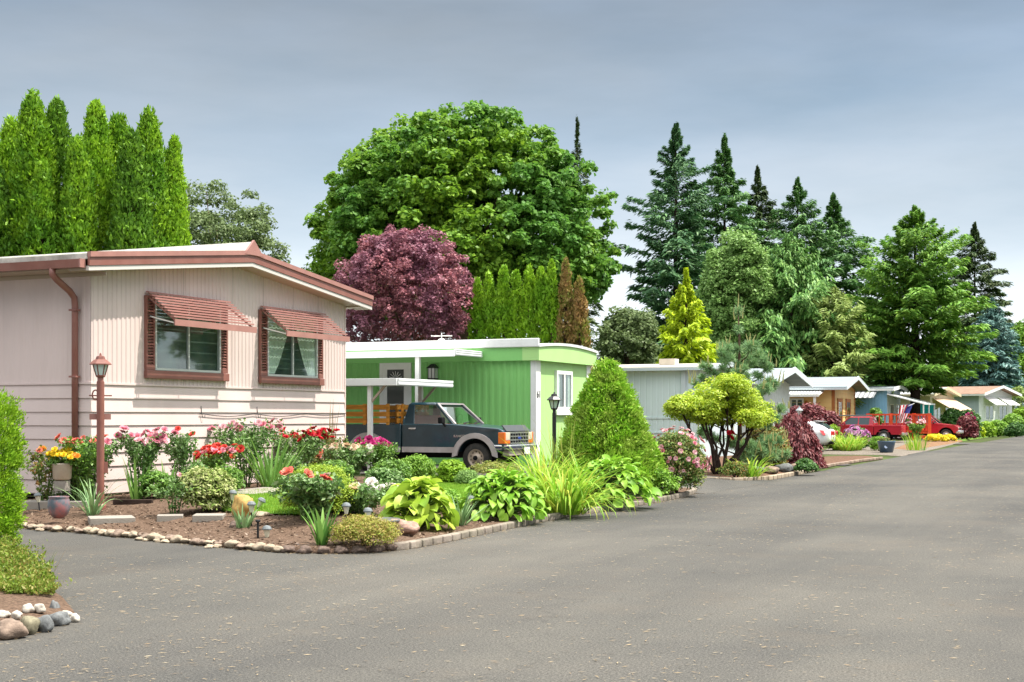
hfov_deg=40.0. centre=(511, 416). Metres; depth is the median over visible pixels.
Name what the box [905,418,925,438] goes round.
rose bush
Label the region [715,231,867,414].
conifer tree
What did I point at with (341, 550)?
stone
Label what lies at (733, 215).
conifer tree
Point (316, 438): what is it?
rose bush
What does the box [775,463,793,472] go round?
boulder
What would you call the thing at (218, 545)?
stone
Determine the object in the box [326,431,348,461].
rose bush
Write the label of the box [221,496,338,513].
lawn
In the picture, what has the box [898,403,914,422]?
flag
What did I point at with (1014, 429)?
garden shrub
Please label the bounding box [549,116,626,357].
conifer tree
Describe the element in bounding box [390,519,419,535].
garden rock
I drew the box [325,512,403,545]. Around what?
heather mound
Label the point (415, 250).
plum tree
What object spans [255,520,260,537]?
garden stake
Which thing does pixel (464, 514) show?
yucca plant
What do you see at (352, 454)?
rose bush
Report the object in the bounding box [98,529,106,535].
stone
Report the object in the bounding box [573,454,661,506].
hosta plant
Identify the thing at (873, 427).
pickup truck
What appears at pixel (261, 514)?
garden rock
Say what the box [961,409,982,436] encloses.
garden shrub
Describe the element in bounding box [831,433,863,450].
grass clump
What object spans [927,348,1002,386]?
broadleaf tree
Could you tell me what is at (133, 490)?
iris clump
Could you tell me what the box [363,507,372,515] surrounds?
path light
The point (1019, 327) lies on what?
broadleaf tree
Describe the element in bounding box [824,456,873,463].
mulch strip
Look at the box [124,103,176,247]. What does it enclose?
arborvitae
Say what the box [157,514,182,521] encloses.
paver
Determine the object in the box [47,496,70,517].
garden pot
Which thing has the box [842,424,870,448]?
flowering shrub
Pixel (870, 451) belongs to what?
gravel bed
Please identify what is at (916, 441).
grass clump
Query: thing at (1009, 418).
garden shrub
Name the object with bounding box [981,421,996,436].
garden shrub
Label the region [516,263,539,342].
arborvitae
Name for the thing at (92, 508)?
grass clump
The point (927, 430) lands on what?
deck railing
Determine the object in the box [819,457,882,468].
garden edging
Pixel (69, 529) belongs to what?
stone
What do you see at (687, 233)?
conifer tree
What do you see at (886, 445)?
planter
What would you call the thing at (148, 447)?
rose bush
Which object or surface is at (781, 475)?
garden edging
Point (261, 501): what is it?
path light
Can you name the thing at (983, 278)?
conifer tree
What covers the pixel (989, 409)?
window
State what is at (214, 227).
broadleaf tree
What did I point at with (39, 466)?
rose bush
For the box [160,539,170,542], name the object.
stone
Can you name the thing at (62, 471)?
planter
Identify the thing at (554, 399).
lamp post
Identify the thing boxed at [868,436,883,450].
mound plant
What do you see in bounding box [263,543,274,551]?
stone
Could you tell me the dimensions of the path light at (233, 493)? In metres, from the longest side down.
0.342 x 0.122 x 0.122 m
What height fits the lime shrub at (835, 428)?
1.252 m
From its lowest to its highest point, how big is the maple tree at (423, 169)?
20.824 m
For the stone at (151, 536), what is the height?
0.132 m
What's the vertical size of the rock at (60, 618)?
0.124 m
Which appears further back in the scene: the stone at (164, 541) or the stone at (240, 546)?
the stone at (164, 541)
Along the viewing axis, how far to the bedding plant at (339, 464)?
25.43 m
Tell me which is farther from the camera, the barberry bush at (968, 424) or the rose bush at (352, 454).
the barberry bush at (968, 424)
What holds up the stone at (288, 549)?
on the road
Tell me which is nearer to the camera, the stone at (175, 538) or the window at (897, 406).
the stone at (175, 538)
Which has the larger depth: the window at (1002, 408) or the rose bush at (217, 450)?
the window at (1002, 408)
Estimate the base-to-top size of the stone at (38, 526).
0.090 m
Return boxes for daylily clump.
[490,436,593,488]
[505,457,635,519]
[540,446,637,492]
[726,453,777,477]
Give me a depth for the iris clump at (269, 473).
25.68 m
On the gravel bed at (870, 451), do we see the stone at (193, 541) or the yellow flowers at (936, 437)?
the yellow flowers at (936, 437)
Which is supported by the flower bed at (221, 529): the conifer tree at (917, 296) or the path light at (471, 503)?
the path light at (471, 503)
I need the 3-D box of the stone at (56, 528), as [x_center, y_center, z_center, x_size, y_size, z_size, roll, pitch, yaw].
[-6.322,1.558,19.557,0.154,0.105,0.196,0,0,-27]
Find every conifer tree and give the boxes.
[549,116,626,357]
[598,121,731,363]
[655,267,718,363]
[662,133,774,348]
[701,164,786,322]
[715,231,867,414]
[763,176,871,346]
[784,285,895,408]
[806,192,892,385]
[843,204,999,437]
[924,221,1023,379]
[958,297,1023,407]
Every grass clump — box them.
[50,475,125,515]
[828,433,856,449]
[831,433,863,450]
[841,432,870,449]
[902,432,930,450]
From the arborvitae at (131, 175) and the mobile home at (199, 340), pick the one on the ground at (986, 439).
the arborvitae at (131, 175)
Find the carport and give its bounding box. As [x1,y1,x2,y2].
[346,378,452,469]
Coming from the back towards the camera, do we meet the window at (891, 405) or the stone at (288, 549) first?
the window at (891, 405)
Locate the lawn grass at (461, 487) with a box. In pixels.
[222,478,475,515]
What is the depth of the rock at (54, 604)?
11.20 m
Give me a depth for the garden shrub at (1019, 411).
120.65 m
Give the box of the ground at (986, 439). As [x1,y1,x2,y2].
[24,435,1023,498]
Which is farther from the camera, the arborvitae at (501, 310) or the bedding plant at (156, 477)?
the arborvitae at (501, 310)
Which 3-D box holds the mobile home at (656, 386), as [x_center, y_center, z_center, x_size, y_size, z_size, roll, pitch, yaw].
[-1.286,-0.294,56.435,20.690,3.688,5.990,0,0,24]
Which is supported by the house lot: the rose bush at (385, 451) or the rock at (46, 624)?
the rose bush at (385, 451)
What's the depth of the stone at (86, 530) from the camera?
19.21 m
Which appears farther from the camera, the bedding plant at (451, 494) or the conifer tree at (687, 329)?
the conifer tree at (687, 329)
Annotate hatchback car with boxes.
[808,421,837,448]
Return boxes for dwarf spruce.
[550,355,667,491]
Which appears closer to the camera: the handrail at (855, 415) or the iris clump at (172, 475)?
the iris clump at (172, 475)
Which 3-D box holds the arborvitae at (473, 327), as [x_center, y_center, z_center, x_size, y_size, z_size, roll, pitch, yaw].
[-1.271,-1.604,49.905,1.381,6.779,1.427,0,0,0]
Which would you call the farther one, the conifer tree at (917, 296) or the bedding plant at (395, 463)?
the conifer tree at (917, 296)
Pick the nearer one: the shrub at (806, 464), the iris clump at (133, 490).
the iris clump at (133, 490)
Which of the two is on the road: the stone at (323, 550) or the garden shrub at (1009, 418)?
the stone at (323, 550)
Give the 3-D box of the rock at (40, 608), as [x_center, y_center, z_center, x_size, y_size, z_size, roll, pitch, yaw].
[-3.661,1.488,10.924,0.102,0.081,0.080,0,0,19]
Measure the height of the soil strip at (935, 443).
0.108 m
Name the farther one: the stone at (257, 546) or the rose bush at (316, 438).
the rose bush at (316, 438)
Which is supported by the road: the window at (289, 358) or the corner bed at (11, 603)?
the corner bed at (11, 603)
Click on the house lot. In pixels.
(358, 475)
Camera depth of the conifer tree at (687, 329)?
69.69 m
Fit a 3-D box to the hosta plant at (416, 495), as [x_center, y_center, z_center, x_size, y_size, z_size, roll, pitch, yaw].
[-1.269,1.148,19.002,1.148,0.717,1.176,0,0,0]
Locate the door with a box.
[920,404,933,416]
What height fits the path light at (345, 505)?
0.349 m
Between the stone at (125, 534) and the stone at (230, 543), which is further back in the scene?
the stone at (125, 534)
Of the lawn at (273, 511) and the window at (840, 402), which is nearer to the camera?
the lawn at (273, 511)
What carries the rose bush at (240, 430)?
on the flower bed at (221, 529)
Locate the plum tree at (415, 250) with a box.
[332,224,480,342]
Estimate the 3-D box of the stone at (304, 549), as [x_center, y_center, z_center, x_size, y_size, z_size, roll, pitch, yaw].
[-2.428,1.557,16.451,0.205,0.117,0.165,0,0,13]
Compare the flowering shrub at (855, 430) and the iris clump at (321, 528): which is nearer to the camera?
the iris clump at (321, 528)
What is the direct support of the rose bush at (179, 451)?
on the flower bed at (221, 529)
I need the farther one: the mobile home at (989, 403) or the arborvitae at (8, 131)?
the mobile home at (989, 403)
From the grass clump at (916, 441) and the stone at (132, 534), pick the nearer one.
the stone at (132, 534)
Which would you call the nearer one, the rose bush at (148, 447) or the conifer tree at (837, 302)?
the rose bush at (148, 447)
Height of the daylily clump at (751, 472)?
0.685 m
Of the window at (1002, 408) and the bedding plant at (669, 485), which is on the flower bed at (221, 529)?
the bedding plant at (669, 485)
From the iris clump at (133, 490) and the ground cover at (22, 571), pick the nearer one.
the ground cover at (22, 571)
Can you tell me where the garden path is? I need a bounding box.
[236,487,278,494]
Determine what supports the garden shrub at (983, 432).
on the grass strip at (965, 439)
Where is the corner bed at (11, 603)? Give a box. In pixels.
[0,591,74,640]
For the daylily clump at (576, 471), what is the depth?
26.11 m
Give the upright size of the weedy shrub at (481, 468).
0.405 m
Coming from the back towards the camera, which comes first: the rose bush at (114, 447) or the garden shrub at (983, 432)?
the garden shrub at (983, 432)
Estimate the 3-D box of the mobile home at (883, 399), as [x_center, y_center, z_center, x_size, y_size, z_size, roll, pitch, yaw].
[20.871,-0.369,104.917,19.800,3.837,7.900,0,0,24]
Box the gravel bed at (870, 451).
[822,440,959,455]
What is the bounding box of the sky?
[0,0,1023,360]
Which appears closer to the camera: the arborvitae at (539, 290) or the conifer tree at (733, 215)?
the arborvitae at (539, 290)
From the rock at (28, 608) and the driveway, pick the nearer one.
the rock at (28, 608)
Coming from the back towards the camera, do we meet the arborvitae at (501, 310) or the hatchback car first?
the hatchback car
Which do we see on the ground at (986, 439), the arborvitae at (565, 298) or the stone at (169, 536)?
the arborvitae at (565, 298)
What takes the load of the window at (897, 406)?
in the mobile home at (883, 399)
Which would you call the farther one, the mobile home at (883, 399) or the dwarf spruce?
the mobile home at (883, 399)
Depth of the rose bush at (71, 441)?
22.30 m
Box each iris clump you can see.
[123,455,151,498]
[154,458,182,496]
[229,432,314,486]
[300,501,344,545]
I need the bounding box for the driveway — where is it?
[359,464,774,493]
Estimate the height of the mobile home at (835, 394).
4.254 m
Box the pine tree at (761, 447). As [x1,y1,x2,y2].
[688,294,791,464]
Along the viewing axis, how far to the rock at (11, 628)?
10.08 m
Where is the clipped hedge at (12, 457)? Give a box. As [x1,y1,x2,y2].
[0,386,29,546]
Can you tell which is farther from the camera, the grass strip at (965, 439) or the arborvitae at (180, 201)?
the grass strip at (965, 439)
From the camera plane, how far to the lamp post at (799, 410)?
54.93 m
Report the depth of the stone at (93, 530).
19.10 m
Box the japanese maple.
[758,412,827,468]
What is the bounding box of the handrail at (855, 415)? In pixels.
[839,415,871,416]
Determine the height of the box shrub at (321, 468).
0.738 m
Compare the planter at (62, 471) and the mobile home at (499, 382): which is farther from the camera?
the mobile home at (499, 382)
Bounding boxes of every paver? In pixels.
[88,515,134,525]
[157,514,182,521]
[192,513,225,522]
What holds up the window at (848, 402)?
in the mobile home at (835, 394)
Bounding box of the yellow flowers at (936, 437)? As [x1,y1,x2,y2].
[923,433,949,441]
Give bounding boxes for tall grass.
[514,435,557,471]
[517,416,595,478]
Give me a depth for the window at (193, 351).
25.50 m
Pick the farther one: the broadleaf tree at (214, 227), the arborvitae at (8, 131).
the broadleaf tree at (214, 227)
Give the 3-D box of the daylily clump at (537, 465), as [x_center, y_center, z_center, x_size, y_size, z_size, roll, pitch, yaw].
[0.561,0.878,25.497,2.280,1.123,2.412,0,0,0]
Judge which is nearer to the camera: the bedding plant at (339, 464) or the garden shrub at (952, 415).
the bedding plant at (339, 464)
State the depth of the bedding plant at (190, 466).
23.40 m
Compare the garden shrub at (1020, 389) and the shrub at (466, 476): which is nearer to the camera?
the shrub at (466, 476)
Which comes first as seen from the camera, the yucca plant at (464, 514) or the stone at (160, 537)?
the stone at (160, 537)
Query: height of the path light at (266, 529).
0.187 m
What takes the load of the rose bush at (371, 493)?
on the flower bed at (221, 529)
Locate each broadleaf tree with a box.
[185,179,290,263]
[593,304,662,364]
[695,227,777,368]
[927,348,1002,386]
[993,318,1023,388]
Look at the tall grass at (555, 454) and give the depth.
27.21 m
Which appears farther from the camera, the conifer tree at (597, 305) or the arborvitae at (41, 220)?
the conifer tree at (597, 305)
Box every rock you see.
[0,610,10,617]
[0,618,28,639]
[11,610,22,619]
[20,616,39,634]
[22,603,34,612]
[34,603,45,612]
[38,615,53,631]
[49,600,59,608]
[49,611,70,625]
[70,613,79,621]
[228,521,241,527]
[231,494,254,516]
[254,511,271,516]
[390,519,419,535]
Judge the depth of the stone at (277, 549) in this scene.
16.51 m
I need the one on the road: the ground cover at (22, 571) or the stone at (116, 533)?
the stone at (116, 533)
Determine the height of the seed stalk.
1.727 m
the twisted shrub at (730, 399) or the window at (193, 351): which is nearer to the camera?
the window at (193, 351)
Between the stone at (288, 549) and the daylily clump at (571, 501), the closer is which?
the stone at (288, 549)
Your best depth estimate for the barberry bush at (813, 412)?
73.48 m
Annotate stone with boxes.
[28,524,35,529]
[34,524,43,528]
[51,525,62,531]
[66,526,74,531]
[74,528,82,532]
[82,526,91,533]
[88,527,98,533]
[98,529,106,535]
[104,529,114,536]
[109,529,124,537]
[122,532,129,536]
[128,531,139,537]
[146,532,159,540]
[155,535,165,539]
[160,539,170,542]
[165,534,173,540]
[170,535,182,542]
[189,538,199,544]
[197,539,204,544]
[204,544,213,547]
[213,544,222,547]
[224,539,240,547]
[236,543,244,549]
[245,543,254,548]
[252,542,265,550]
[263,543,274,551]
[273,545,283,552]
[281,545,294,552]
[296,545,312,553]
[317,546,330,553]
[334,546,348,553]
[351,546,366,552]
[369,543,384,552]
[385,544,397,550]
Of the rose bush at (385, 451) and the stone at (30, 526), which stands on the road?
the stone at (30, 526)
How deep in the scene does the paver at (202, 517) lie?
19.58 m
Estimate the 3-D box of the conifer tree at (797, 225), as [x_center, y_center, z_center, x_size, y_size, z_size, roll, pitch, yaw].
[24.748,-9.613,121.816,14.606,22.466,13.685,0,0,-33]
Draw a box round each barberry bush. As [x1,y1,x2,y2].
[790,405,798,414]
[793,402,828,445]
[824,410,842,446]
[955,414,979,438]
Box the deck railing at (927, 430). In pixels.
[866,413,930,440]
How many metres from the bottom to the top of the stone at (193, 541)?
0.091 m
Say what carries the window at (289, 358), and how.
in the mobile home at (199, 340)
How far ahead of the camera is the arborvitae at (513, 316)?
49.13 m
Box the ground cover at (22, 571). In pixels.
[0,533,72,594]
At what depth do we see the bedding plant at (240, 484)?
23.99 m
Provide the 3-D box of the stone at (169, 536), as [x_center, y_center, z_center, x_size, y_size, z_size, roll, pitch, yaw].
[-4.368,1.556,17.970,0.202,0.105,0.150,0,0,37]
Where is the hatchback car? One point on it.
(824, 431)
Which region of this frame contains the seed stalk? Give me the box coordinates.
[323,399,339,461]
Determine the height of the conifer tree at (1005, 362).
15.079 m
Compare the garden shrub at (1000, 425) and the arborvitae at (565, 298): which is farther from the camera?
the garden shrub at (1000, 425)
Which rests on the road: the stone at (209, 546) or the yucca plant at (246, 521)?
the stone at (209, 546)
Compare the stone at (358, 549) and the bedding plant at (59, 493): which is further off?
the bedding plant at (59, 493)
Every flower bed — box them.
[0,477,689,553]
[669,455,794,477]
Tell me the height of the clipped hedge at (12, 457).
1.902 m
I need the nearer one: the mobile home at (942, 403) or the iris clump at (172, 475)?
the iris clump at (172, 475)
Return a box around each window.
[144,299,228,380]
[259,313,324,385]
[554,370,572,410]
[790,398,803,407]
[839,401,841,422]
[847,401,849,418]
[890,404,893,421]
[895,404,899,421]
[935,407,940,419]
[985,405,993,419]
[999,405,1006,419]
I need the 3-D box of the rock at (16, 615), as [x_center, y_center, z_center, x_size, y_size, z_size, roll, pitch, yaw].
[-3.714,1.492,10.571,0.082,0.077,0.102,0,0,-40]
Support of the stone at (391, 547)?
on the road
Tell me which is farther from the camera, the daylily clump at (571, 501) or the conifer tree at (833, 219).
the conifer tree at (833, 219)
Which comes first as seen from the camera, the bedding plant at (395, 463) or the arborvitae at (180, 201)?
the bedding plant at (395, 463)
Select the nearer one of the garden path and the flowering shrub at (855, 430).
the garden path
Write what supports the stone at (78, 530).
on the road
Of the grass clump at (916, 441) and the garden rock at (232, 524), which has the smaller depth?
the garden rock at (232, 524)
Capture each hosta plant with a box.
[378,475,459,529]
[456,463,550,521]
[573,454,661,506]
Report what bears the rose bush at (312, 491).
on the flower bed at (221, 529)
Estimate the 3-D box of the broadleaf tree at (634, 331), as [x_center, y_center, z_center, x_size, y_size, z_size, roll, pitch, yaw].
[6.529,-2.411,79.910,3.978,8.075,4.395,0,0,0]
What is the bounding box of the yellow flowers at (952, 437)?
[944,434,957,440]
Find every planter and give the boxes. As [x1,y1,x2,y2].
[45,446,80,490]
[877,437,895,452]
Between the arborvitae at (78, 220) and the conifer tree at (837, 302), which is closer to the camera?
the arborvitae at (78, 220)
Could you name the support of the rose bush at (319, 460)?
on the flower bed at (221, 529)
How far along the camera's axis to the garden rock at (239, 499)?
19.77 m
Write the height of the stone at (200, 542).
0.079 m
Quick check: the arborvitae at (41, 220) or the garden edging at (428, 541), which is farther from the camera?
the arborvitae at (41, 220)
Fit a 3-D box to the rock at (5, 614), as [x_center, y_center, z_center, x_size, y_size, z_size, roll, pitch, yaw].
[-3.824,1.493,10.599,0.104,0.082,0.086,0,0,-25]
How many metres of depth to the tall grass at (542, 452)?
28.64 m
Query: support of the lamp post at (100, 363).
on the flower bed at (221, 529)
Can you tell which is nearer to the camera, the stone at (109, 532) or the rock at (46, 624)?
the rock at (46, 624)
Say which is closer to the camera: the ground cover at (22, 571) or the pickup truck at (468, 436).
the ground cover at (22, 571)
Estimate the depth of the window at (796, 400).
91.30 m
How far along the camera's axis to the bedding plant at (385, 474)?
24.30 m
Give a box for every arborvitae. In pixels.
[0,114,29,204]
[0,161,18,256]
[1,87,62,256]
[20,158,61,255]
[45,94,71,219]
[55,133,99,253]
[71,97,115,250]
[97,111,128,247]
[103,124,158,250]
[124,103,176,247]
[159,133,191,246]
[466,277,487,339]
[476,269,501,339]
[491,264,510,338]
[505,269,522,338]
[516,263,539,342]
[529,266,550,342]
[540,259,563,342]
[553,257,573,343]
[569,275,593,369]
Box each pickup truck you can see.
[346,402,536,471]
[841,417,907,440]
[882,415,963,439]
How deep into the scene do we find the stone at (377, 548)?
16.57 m
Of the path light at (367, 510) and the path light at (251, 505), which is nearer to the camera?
the path light at (367, 510)
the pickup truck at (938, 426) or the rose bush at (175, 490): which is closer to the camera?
the rose bush at (175, 490)
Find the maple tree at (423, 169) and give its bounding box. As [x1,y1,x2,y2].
[301,99,621,339]
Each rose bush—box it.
[22,444,75,500]
[54,433,112,500]
[76,434,123,498]
[113,425,169,496]
[144,472,192,513]
[163,426,199,493]
[193,442,244,468]
[206,417,284,486]
[268,466,344,520]
[270,424,339,466]
[310,449,325,466]
[322,441,378,479]
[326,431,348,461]
[337,477,398,514]
[353,435,400,468]
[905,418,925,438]
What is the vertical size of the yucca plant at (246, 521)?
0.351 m
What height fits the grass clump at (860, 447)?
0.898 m
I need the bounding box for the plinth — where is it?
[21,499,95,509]
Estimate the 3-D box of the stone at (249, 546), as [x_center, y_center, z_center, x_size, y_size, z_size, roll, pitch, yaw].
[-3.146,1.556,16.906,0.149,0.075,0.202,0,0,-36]
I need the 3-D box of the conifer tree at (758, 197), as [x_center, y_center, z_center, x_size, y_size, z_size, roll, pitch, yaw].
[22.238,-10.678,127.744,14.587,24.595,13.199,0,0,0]
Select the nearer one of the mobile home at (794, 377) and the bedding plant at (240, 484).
the bedding plant at (240, 484)
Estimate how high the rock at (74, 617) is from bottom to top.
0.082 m
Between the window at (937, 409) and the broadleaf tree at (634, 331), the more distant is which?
the window at (937, 409)
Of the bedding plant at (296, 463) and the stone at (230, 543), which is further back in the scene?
the bedding plant at (296, 463)
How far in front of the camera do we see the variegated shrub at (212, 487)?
20.44 m
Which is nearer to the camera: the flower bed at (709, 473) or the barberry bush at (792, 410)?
the flower bed at (709, 473)
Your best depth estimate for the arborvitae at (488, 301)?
49.52 m
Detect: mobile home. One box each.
[0,240,373,494]
[346,338,597,465]
[593,359,751,456]
[742,367,812,438]
[790,376,869,422]
[855,385,934,422]
[900,387,973,435]
[950,385,1021,421]
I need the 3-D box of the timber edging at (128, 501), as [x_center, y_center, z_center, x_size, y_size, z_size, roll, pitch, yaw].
[-5.936,1.353,22.060,0.620,0.120,0.090,0,0,3]
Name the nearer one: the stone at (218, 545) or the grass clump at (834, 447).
the stone at (218, 545)
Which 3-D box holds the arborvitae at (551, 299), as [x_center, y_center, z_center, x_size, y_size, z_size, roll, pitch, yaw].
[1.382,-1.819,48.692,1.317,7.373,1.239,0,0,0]
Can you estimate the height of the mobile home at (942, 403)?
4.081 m
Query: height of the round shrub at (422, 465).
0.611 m
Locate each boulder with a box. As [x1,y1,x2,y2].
[764,466,778,473]
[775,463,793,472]
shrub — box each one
[172,465,237,511]
[275,463,358,514]
[396,453,436,477]
[432,459,469,482]
[454,469,478,484]
[470,459,519,474]
[652,426,711,493]
[662,372,778,473]
[715,461,755,477]
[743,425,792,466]
[793,457,819,472]
[825,424,841,449]
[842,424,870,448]
[869,407,883,424]
[940,407,963,424]
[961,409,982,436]
[980,427,985,437]
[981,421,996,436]
[990,419,1008,436]
[1001,412,1023,424]
[1003,422,1023,436]
[1012,385,1023,412]
[1013,407,1023,435]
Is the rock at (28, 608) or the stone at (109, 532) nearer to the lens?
the rock at (28, 608)
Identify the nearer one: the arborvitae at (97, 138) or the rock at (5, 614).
the rock at (5, 614)
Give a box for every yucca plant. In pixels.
[229,503,258,527]
[452,487,487,524]
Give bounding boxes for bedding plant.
[51,468,93,499]
[137,469,177,498]
[176,462,208,490]
[214,463,245,490]
[264,451,306,481]
[315,459,354,484]
[362,467,404,483]
[371,457,411,479]
[428,488,462,509]
[649,467,681,495]
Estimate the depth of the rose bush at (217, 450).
24.79 m
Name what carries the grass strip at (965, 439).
on the ground at (986, 439)
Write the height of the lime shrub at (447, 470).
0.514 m
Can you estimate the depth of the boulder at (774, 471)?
37.27 m
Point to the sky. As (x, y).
(887, 107)
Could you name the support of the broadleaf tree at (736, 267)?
on the ground at (986, 439)
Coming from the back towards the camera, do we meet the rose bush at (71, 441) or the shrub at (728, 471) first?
the shrub at (728, 471)
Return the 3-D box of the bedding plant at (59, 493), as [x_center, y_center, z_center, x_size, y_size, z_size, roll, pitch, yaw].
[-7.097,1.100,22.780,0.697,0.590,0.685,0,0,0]
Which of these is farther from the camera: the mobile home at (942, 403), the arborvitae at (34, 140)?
the mobile home at (942, 403)
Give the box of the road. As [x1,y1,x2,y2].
[0,436,1023,681]
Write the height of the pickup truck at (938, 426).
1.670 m
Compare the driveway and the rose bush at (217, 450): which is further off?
the driveway
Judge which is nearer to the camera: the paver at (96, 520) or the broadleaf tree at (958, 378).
the paver at (96, 520)
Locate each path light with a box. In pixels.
[34,492,41,510]
[229,490,236,506]
[247,501,255,525]
[257,497,265,508]
[262,525,271,536]
[342,502,350,518]
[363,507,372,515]
[468,495,474,516]
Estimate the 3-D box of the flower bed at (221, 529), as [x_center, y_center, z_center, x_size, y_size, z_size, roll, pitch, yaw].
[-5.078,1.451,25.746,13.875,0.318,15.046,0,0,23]
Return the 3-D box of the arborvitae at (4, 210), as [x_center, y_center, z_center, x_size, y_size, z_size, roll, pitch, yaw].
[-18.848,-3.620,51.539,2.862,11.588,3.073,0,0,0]
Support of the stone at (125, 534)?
on the road
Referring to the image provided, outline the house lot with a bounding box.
[19,474,371,496]
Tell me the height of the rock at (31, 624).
0.166 m
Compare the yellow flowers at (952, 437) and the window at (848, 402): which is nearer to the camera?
the yellow flowers at (952, 437)
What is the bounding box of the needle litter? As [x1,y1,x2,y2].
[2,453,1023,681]
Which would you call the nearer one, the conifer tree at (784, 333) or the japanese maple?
the japanese maple
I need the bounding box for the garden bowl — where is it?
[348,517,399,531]
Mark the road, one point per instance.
(954, 530)
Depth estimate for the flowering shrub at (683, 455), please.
27.86 m
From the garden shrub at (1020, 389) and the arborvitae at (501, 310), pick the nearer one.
the arborvitae at (501, 310)
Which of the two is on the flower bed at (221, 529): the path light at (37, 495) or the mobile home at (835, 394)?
the path light at (37, 495)
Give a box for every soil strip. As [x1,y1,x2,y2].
[894,440,961,449]
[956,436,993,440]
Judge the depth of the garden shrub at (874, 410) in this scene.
98.20 m
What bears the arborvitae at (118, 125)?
on the ground at (986, 439)
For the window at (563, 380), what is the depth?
39.10 m
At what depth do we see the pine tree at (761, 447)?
39.15 m
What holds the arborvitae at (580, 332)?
on the ground at (986, 439)
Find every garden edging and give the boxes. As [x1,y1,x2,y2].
[392,487,696,550]
[707,470,813,479]
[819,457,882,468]
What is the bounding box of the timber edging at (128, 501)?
[113,499,152,504]
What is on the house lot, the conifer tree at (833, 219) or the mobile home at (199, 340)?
the mobile home at (199, 340)
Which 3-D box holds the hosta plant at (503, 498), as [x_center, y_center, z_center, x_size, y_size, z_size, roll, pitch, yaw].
[-0.161,1.111,20.982,1.480,0.830,1.450,0,0,0]
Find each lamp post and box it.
[89,353,111,509]
[547,391,561,458]
[796,406,802,414]
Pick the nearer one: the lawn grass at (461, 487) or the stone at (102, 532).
the stone at (102, 532)
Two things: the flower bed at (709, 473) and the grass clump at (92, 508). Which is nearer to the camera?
the grass clump at (92, 508)

